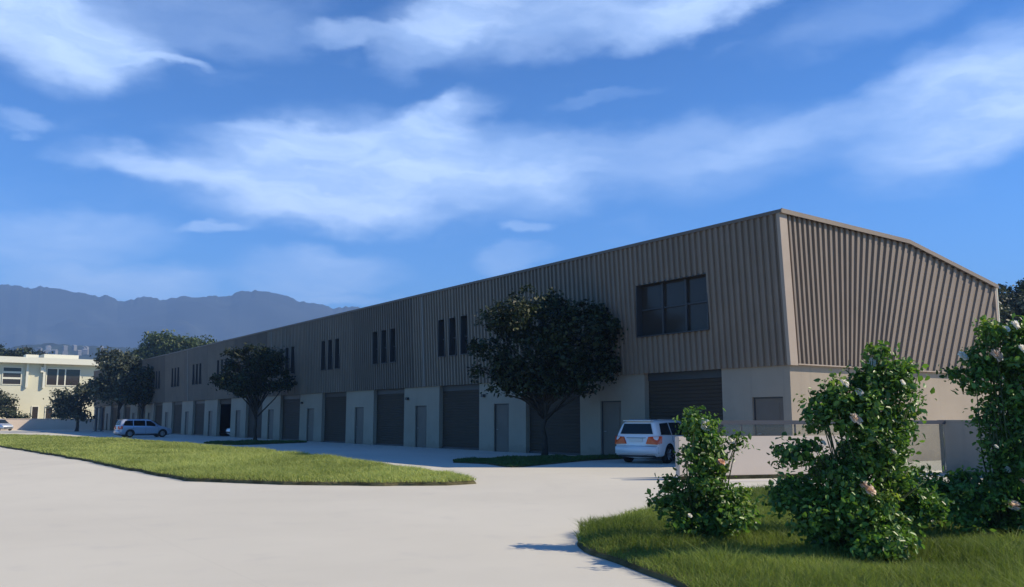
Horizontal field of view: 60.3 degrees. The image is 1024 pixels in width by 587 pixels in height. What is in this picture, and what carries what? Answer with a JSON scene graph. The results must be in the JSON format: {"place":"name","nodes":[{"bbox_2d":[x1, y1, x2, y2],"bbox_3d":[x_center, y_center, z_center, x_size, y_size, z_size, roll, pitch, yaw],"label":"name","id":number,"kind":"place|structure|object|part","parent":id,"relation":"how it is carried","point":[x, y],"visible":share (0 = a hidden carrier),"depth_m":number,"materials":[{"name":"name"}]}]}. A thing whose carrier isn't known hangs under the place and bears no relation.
{"place":"outdoors","nodes":[
{"label":"outdoors","id":0,"kind":"place"},
{"bbox_2d":[5,343,138,359],"bbox_3d":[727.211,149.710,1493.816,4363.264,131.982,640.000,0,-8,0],"label":"hills","id":1,"kind":"structure","parent":0,"point":[59,348],"depth_m":1489.29,"materials":[{"name":"green plant"}]},
{"bbox_2d":[51,349,57,354],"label":"hillside house","id":2,"kind":"structure","parent":1,"relation":"on","point":[55,351],"depth_m":1334.66,"materials":[{"name":"grey"}]},
{"bbox_2d":[71,345,76,350],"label":"hillside house","id":3,"kind":"structure","parent":1,"relation":"on","point":[73,347],"depth_m":1417.36,"materials":[{"name":"grey"}]},
{"bbox_2d":[83,349,88,354],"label":"hillside house","id":4,"kind":"structure","parent":1,"relation":"on","point":[85,351],"depth_m":1354.10,"materials":[{"name":"grey"}]},
{"bbox_2d":[0,284,359,348],"bbox_3d":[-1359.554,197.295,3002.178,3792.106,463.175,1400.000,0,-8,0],"label":"mountains","id":5,"kind":"structure","parent":0,"point":[37,315],"depth_m":2872.26,"materials":[{"name":"stone"}]},
{"bbox_2d":[0,433,475,485],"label":"grass","id":6,"kind":"structure","parent":0,"point":[193,460],"depth_m":28.05,"materials":[{"name":"green plant"}]},
{"bbox_2d":[207,342,297,439],"bbox_3d":[-18.570,7.037,63.115,6.502,7.093,3.554,2,-8,-13],"label":"round tree","id":7,"kind":"object","parent":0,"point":[263,365],"visible":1,"depth_m":62.77,"materials":[{"name":"green plant"}]},
{"bbox_2d":[0,429,982,586],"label":"pavement","id":8,"kind":"structure","parent":0,"point":[65,522],"depth_m":13.19,"materials":[{"name":"concrete"}]},
{"bbox_2d":[0,419,12,430],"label":"parked car","id":9,"kind":"object","parent":8,"relation":"on","point":[5,425],"visible":1,"depth_m":117.03,"materials":[{"name":"silver metal"}]},
{"bbox_2d":[0,388,32,418],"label":"shrub","id":10,"kind":"object","parent":8,"relation":"on","point":[7,411],"visible":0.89,"depth_m":129.50,"materials":[{"name":"green plant"}]},
{"bbox_2d":[4,419,93,429],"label":"garden wall","id":11,"kind":"structure","parent":8,"relation":"on","point":[38,424],"depth_m":127.42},
{"bbox_2d":[0,354,122,418],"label":"cream building","id":12,"kind":"structure","parent":8,"relation":"on","point":[30,381],"depth_m":136.33,"materials":[{"name":"beige paint"}]},
{"bbox_2d":[1,367,21,384],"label":"window","id":13,"kind":"structure","parent":12,"relation":"in","point":[10,375],"depth_m":134.17,"materials":[{"name":"beige"}]},
{"bbox_2d":[31,406,38,418],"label":"door","id":14,"kind":"structure","parent":12,"relation":"in","point":[34,409],"depth_m":135.59,"materials":[{"name":"beige wood"}]},
{"bbox_2d":[44,406,52,418],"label":"door","id":15,"kind":"structure","parent":12,"relation":"in","point":[47,415],"depth_m":136.65,"materials":[{"name":"beige"}]},
{"bbox_2d":[45,368,80,385],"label":"window","id":16,"kind":"structure","parent":12,"relation":"in","point":[54,376],"depth_m":138.50,"materials":[{"name":"beige"}]},
{"bbox_2d":[43,380,98,430],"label":"leafy tree","id":17,"kind":"object","parent":8,"relation":"on","point":[66,404],"visible":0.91,"depth_m":110.47,"materials":[{"name":"green plant"}]},
{"bbox_2d":[94,407,99,430],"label":"bollard post","id":18,"kind":"object","parent":8,"relation":"on","point":[96,417],"visible":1,"depth_m":110.61,"materials":[{"name":"grey metal"}]},
{"bbox_2d":[100,407,105,430],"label":"bollard post","id":19,"kind":"object","parent":8,"relation":"on","point":[101,422],"visible":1,"depth_m":110.61,"materials":[{"name":"grey metal"}]},
{"bbox_2d":[76,345,142,422],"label":"leafy tree","id":20,"kind":"object","parent":8,"relation":"on","point":[111,384],"visible":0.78,"depth_m":102.46,"materials":[{"name":"green plant"}]},
{"bbox_2d":[118,363,154,418],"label":"leafy tree","id":21,"kind":"object","parent":8,"relation":"on","point":[141,391],"visible":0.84,"depth_m":98.51,"materials":[{"name":"green plant"}]},
{"bbox_2d":[113,419,171,436],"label":"parked car","id":22,"kind":"object","parent":8,"relation":"on","point":[131,427],"visible":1,"depth_m":74.50,"materials":[{"name":"silver metal"}]},
{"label":"side window","id":23,"kind":"part","parent":22,"relation":"part of","materials":[{"name":"black glass"}]},
{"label":"side window","id":24,"kind":"part","parent":22,"relation":"part of","materials":[{"name":"black glass"}]},
{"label":"side window","id":25,"kind":"part","parent":22,"relation":"part of","materials":[{"name":"black glass"}]},
{"bbox_2d":[204,442,305,444],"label":"bed soil","id":26,"kind":"structure","parent":8,"relation":"on","point":[254,444],"depth_m":53.58,"materials":[{"name":"brown soil"}]},
{"bbox_2d":[203,439,306,443],"bbox_3d":[-16.930,9.511,56.723,5.234,0.185,7.301,-4,-9,23],"label":"ground cover","id":27,"kind":"object","parent":26,"relation":"on","point":[249,441],"visible":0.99,"depth_m":55.93,"materials":[{"name":"green plant"}]},
{"bbox_2d":[453,458,622,466],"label":"bed soil","id":28,"kind":"structure","parent":8,"relation":"on","point":[537,464],"depth_m":30.82,"materials":[{"name":"brown soil"}]},
{"bbox_2d":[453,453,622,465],"bbox_3d":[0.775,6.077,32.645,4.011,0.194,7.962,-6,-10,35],"label":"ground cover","id":29,"kind":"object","parent":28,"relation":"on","point":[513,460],"visible":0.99,"depth_m":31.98,"materials":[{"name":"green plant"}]},
{"bbox_2d":[465,283,627,454],"bbox_3d":[1.650,3.125,35.556,7.117,7.098,4.361,0,-8,0],"label":"round tree","id":30,"kind":"object","parent":28,"relation":"on","point":[554,348],"visible":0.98,"depth_m":34.93,"materials":[{"name":"green plant"}]},
{"bbox_2d":[93,208,1006,461],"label":"industrial building","id":31,"kind":"structure","parent":8,"relation":"on","point":[769,315],"depth_m":34.87,"materials":[{"name":"brown"}]},
{"bbox_2d":[100,406,104,429],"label":"roller door","id":32,"kind":"structure","parent":31,"relation":"in","point":[101,406],"depth_m":122.58,"materials":[{"name":"grey metal"}]},
{"bbox_2d":[111,405,116,430],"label":"roller door","id":33,"kind":"structure","parent":31,"relation":"in","point":[114,414],"depth_m":116.80,"materials":[{"name":"grey metal"}]},
{"bbox_2d":[125,405,130,418],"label":"roller door","id":34,"kind":"structure","parent":31,"relation":"in","point":[127,407],"depth_m":110.53,"materials":[{"name":"grey metal"}]},
{"bbox_2d":[139,404,145,418],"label":"roller door","id":35,"kind":"structure","parent":31,"relation":"in","point":[140,411],"depth_m":104.42,"materials":[{"name":"grey metal"}]},
{"bbox_2d":[155,403,162,425],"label":"roller door","id":36,"kind":"structure","parent":31,"relation":"in","point":[158,418],"depth_m":97.40,"materials":[{"name":"grey metal"}]},
{"bbox_2d":[158,371,159,388],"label":"window","id":37,"kind":"structure","parent":31,"relation":"in","point":[159,371],"depth_m":96.85,"materials":[{"name":"grey glass"}]},
{"bbox_2d":[165,412,167,427],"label":"door","id":38,"kind":"structure","parent":31,"relation":"in","point":[166,423],"depth_m":93.92,"materials":[{"name":"grey metal"}]},
{"bbox_2d":[171,368,172,386],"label":"window","id":39,"kind":"structure","parent":31,"relation":"in","point":[172,368],"depth_m":92.28,"materials":[{"name":"grey glass"}]},
{"bbox_2d":[174,368,175,386],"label":"window","id":40,"kind":"structure","parent":31,"relation":"in","point":[175,368],"depth_m":91.34,"materials":[{"name":"grey glass"}]},
{"bbox_2d":[172,401,181,433],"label":"roller door","id":41,"kind":"structure","parent":31,"relation":"in","point":[177,405],"depth_m":90.99,"materials":[{"name":"grey metal"}]},
{"bbox_2d":[177,367,178,386],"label":"window","id":42,"kind":"structure","parent":31,"relation":"in","point":[178,367],"depth_m":90.43,"materials":[{"name":"grey glass"}]},
{"bbox_2d":[185,412,188,434],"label":"door","id":43,"kind":"structure","parent":31,"relation":"in","point":[187,413],"depth_m":87.41,"materials":[{"name":"grey metal"}]},
{"bbox_2d":[192,364,194,384],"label":"window","id":44,"kind":"structure","parent":31,"relation":"in","point":[193,373],"depth_m":85.83,"materials":[{"name":"grey glass"}]},
{"bbox_2d":[195,364,197,384],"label":"window","id":45,"kind":"structure","parent":31,"relation":"in","point":[196,379],"depth_m":84.93,"materials":[{"name":"grey glass"}]},
{"bbox_2d":[194,400,204,435],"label":"roller door","id":46,"kind":"structure","parent":31,"relation":"in","point":[200,404],"depth_m":84.48,"materials":[{"name":"grey metal"}]},
{"bbox_2d":[199,363,200,383],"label":"window","id":47,"kind":"structure","parent":31,"relation":"in","point":[200,363],"depth_m":84.00,"materials":[{"name":"grey glass"}]},
{"bbox_2d":[208,411,212,435],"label":"door","id":48,"kind":"structure","parent":31,"relation":"in","point":[210,412],"depth_m":80.98,"materials":[{"name":"grey metal"}]},
{"bbox_2d":[220,399,230,403],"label":"roller door","id":49,"kind":"structure","parent":31,"relation":"in","point":[222,401],"depth_m":78.26,"materials":[{"name":"grey metal"}]},
{"bbox_2d":[235,410,240,436],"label":"door","id":50,"kind":"structure","parent":31,"relation":"in","point":[238,411],"depth_m":74.55,"materials":[{"name":"grey metal"}]},
{"bbox_2d":[247,397,261,438],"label":"roller door","id":51,"kind":"structure","parent":31,"relation":"in","point":[251,420],"depth_m":71.77,"materials":[{"name":"grey metal"}]},
{"bbox_2d":[268,409,273,438],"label":"door","id":52,"kind":"structure","parent":31,"relation":"in","point":[271,412],"depth_m":68.11,"materials":[{"name":"grey metal"}]},
{"bbox_2d":[285,347,288,369],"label":"window","id":53,"kind":"structure","parent":31,"relation":"in","point":[287,348],"depth_m":65.71,"materials":[{"name":"grey glass"}]},
{"bbox_2d":[282,394,299,439],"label":"roller door","id":54,"kind":"structure","parent":31,"relation":"in","point":[291,403],"depth_m":65.09,"materials":[{"name":"grey metal"}]},
{"bbox_2d":[290,346,294,373],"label":"window","id":55,"kind":"structure","parent":31,"relation":"in","point":[292,348],"depth_m":64.71,"materials":[{"name":"grey glass"}]},
{"bbox_2d":[307,408,313,440],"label":"door","id":56,"kind":"structure","parent":31,"relation":"in","point":[310,423],"depth_m":61.65,"materials":[{"name":"grey metal"}]},
{"bbox_2d":[321,340,325,370],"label":"window","id":57,"kind":"structure","parent":31,"relation":"in","point":[323,358],"depth_m":60.17,"materials":[{"name":"grey glass"}]},
{"bbox_2d":[327,339,332,369],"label":"window","id":58,"kind":"structure","parent":31,"relation":"in","point":[330,362],"depth_m":59.23,"materials":[{"name":"grey glass"}]},
{"bbox_2d":[324,392,346,442],"bbox_3d":[-11.623,8.216,58.457,0.152,3.320,3.942,6,-10,-34],"label":"roller door","id":59,"kind":"structure","parent":31,"relation":"in","point":[335,402],"depth_m":58.60,"materials":[{"name":"grey metal"}]},
{"bbox_2d":[334,338,339,368],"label":"window","id":60,"kind":"structure","parent":31,"relation":"in","point":[337,353],"depth_m":58.30,"materials":[{"name":"grey glass"}]},
{"bbox_2d":[355,407,363,443],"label":"door","id":61,"kind":"structure","parent":31,"relation":"in","point":[359,410],"depth_m":55.21,"materials":[{"name":"grey metal"}]},
{"bbox_2d":[372,331,377,364],"bbox_3d":[-8.132,3.309,53.543,0.420,2.030,0.720,6,-10,-35],"label":"window","id":62,"kind":"structure","parent":31,"relation":"in","point":[375,334],"depth_m":53.75,"materials":[{"name":"grey glass"}]},
{"bbox_2d":[381,329,386,363],"bbox_3d":[-7.473,3.176,52.610,0.420,2.030,0.720,6,-10,-35],"label":"window","id":63,"kind":"structure","parent":31,"relation":"in","point":[383,333],"depth_m":52.80,"materials":[{"name":"grey"}]},
{"bbox_2d":[376,388,404,445],"bbox_3d":[-7.079,7.302,52.046,0.150,3.320,3.942,6,-10,-35],"label":"roller door","id":64,"kind":"structure","parent":31,"relation":"in","point":[390,402],"depth_m":52.13,"materials":[{"name":"grey metal"}]},
{"bbox_2d":[389,328,395,362],"bbox_3d":[-6.816,3.043,51.676,0.420,2.030,0.720,6,-10,-35],"label":"window","id":65,"kind":"structure","parent":31,"relation":"in","point":[392,331],"depth_m":51.88,"materials":[{"name":"grey"}]},
{"bbox_2d":[416,406,426,446],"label":"door","id":66,"kind":"structure","parent":31,"relation":"in","point":[421,411],"depth_m":48.77,"materials":[{"name":"grey metal"}]},
{"bbox_2d":[438,319,445,356],"bbox_3d":[-3.600,2.393,47.113,0.420,2.030,0.720,6,-10,-35],"label":"window","id":67,"kind":"structure","parent":31,"relation":"in","point":[441,330],"depth_m":47.32,"materials":[{"name":"grey"}]},
{"bbox_2d":[449,317,456,355],"bbox_3d":[-2.942,2.260,46.179,0.420,2.030,0.720,6,-10,-35],"label":"window","id":68,"kind":"structure","parent":31,"relation":"in","point":[452,321],"depth_m":46.39,"materials":[{"name":"grey"}]},
{"bbox_2d":[442,384,478,449],"bbox_3d":[-2.548,6.386,45.616,0.150,3.320,3.942,6,-10,-35],"label":"roller door","id":69,"kind":"structure","parent":31,"relation":"in","point":[460,402],"depth_m":45.66,"materials":[{"name":"grey metal"}]},
{"bbox_2d":[460,315,468,354],"bbox_3d":[-2.284,2.127,45.246,0.420,2.030,0.720,6,-10,-35],"label":"window","id":70,"kind":"structure","parent":31,"relation":"in","point":[463,322],"depth_m":45.45,"materials":[{"name":"grey"}]},
{"bbox_2d":[495,404,508,451],"bbox_3d":[-0.424,6.435,42.260,0.143,2.277,1.274,6,-10,-35],"label":"door","id":71,"kind":"structure","parent":31,"relation":"in","point":[501,410],"depth_m":42.30,"materials":[{"name":"grey metal"}]},
{"bbox_2d":[524,314,533,347],"bbox_3d":[0.931,1.477,40.682,0.420,2.030,0.720,6,-10,-35],"label":"window","id":72,"kind":"structure","parent":31,"relation":"in","point":[525,314],"depth_m":40.81,"materials":[{"name":"grey"}]},
{"bbox_2d":[529,382,580,454],"bbox_3d":[1.984,5.470,39.185,0.150,3.320,3.942,6,-10,-35],"label":"roller door","id":73,"kind":"structure","parent":31,"relation":"in","point":[562,429],"depth_m":38.82,"materials":[{"name":"grey metal"}]},
{"bbox_2d":[602,401,620,455],"bbox_3d":[4.107,5.519,35.829,0.143,2.277,1.274,6,-10,-35],"label":"door","id":74,"kind":"structure","parent":31,"relation":"in","point":[611,410],"depth_m":35.94,"materials":[{"name":"grey metal"}]},
{"bbox_2d":[636,273,709,337],"bbox_3d":[6.132,0.500,33.297,0.420,2.080,3.750,6,-10,-35],"label":"window","id":75,"kind":"structure","parent":31,"relation":"in","point":[680,305],"depth_m":33.46,"materials":[{"name":"grey"}]},
{"bbox_2d":[648,369,723,460],"bbox_3d":[6.515,4.554,32.755,0.150,3.320,3.942,6,-10,-35],"label":"roller door","id":76,"kind":"structure","parent":31,"relation":"in","point":[669,392],"depth_m":32.92,"materials":[{"name":"grey metal"}]},
{"bbox_2d":[754,397,783,435],"bbox_3d":[8.639,4.603,29.398,0.143,2.277,1.274,6,-10,-35],"label":"door","id":77,"kind":"structure","parent":31,"relation":"in","point":[765,408],"depth_m":29.49,"materials":[{"name":"grey metal"}]},
{"bbox_2d":[615,419,689,462],"bbox_3d":[5.620,5.426,32.618,2.220,1.555,4.435,-6,-10,36],"label":"parked car","id":78,"kind":"object","parent":8,"relation":"on","point":[644,438],"visible":0.64,"depth_m":30.95,"materials":[{"name":"white paint"}]},
{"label":"rear window","id":79,"kind":"part","parent":78,"relation":"part of","materials":[{"name":"black glass"}]},
{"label":"side window","id":80,"kind":"part","parent":78,"relation":"part of","materials":[{"name":"black glass"}]},
{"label":"side window","id":81,"kind":"part","parent":78,"relation":"part of","materials":[{"name":"black glass"}]},
{"bbox_2d":[675,435,844,479],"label":"boundary wall","id":82,"kind":"structure","parent":8,"relation":"on","point":[751,463],"depth_m":23.15,"materials":[{"name":"concrete"}]},
{"bbox_2d":[685,420,945,470],"bbox_3d":[8.598,4.281,24.415,8.360,1.510,0.060,2,-8,-16],"label":"metal railing","id":83,"kind":"object","parent":8,"relation":"on","point":[748,422],"visible":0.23,"depth_m":24.05,"materials":[{"name":"grey metal"}]},
{"bbox_2d":[726,475,952,481],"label":"kerb","id":84,"kind":"structure","parent":8,"relation":"on","point":[770,479],"depth_m":22.31,"materials":[{"name":"grey concrete"}]},
{"bbox_2d":[939,420,1013,474],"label":"return wall","id":85,"kind":"structure","parent":8,"relation":"on","point":[957,439],"depth_m":25.28,"materials":[{"name":"grey concrete"}]},
{"bbox_2d":[0,0,1023,308],"label":"sky","id":86,"kind":"structure","parent":0,"point":[334,154],"materials":[{"name":"blue"}]},
{"bbox_2d":[571,482,1023,586],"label":"grass","id":87,"kind":"structure","parent":0,"point":[964,556],"depth_m":8.98,"materials":[{"name":"green plant"}]},
{"bbox_2d":[645,405,764,542],"bbox_3d":[2.309,2.284,10.784,1.421,1.824,1.131,0,-8,0],"label":"rose bush","id":88,"kind":"object","parent":87,"relation":"on","point":[721,511],"visible":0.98,"depth_m":10.60,"materials":[{"name":"green plant"}]},
{"bbox_2d":[758,340,958,564],"bbox_3d":[3.791,1.769,9.590,2.111,2.546,1.401,0,-8,0],"label":"rose bush","id":89,"kind":"object","parent":87,"relation":"on","point":[870,415],"visible":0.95,"depth_m":9.47,"materials":[{"name":"green plant"}]},
{"bbox_2d":[891,313,1023,538],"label":"rose bush","id":90,"kind":"object","parent":87,"relation":"on","point":[1003,482],"visible":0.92,"depth_m":11.11,"materials":[{"name":"green plant"}]},
{"label":"ground","id":91,"kind":"structure","parent":0,"visible":0},
{"bbox_2d":[0,341,53,356],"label":"broad tree","id":92,"kind":"object","parent":91,"relation":"on","point":[18,352],"visible":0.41,"depth_m":189.08,"materials":[{"name":"green plant"}]},
{"bbox_2d":[123,329,201,359],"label":"broad tree","id":93,"kind":"object","parent":91,"relation":"on","point":[161,343],"visible":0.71,"depth_m":168.56,"materials":[{"name":"green plant"}]},
{"bbox_2d":[187,335,218,347],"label":"broad tree","id":94,"kind":"object","parent":91,"relation":"on","point":[209,341],"visible":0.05,"depth_m":185.00,"materials":[{"name":"green plant"}]},
{"bbox_2d":[997,282,1023,388],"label":"broad tree","id":95,"kind":"object","parent":91,"relation":"on","point":[1010,307],"visible":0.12,"depth_m":62.14,"materials":[{"name":"green plant"}]},
{"bbox_2d":[999,278,1023,390],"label":"broad tree","id":96,"kind":"object","parent":91,"relation":"on","point":[1019,287],"visible":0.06,"depth_m":75.67,"materials":[{"name":"green plant"}]}
]}

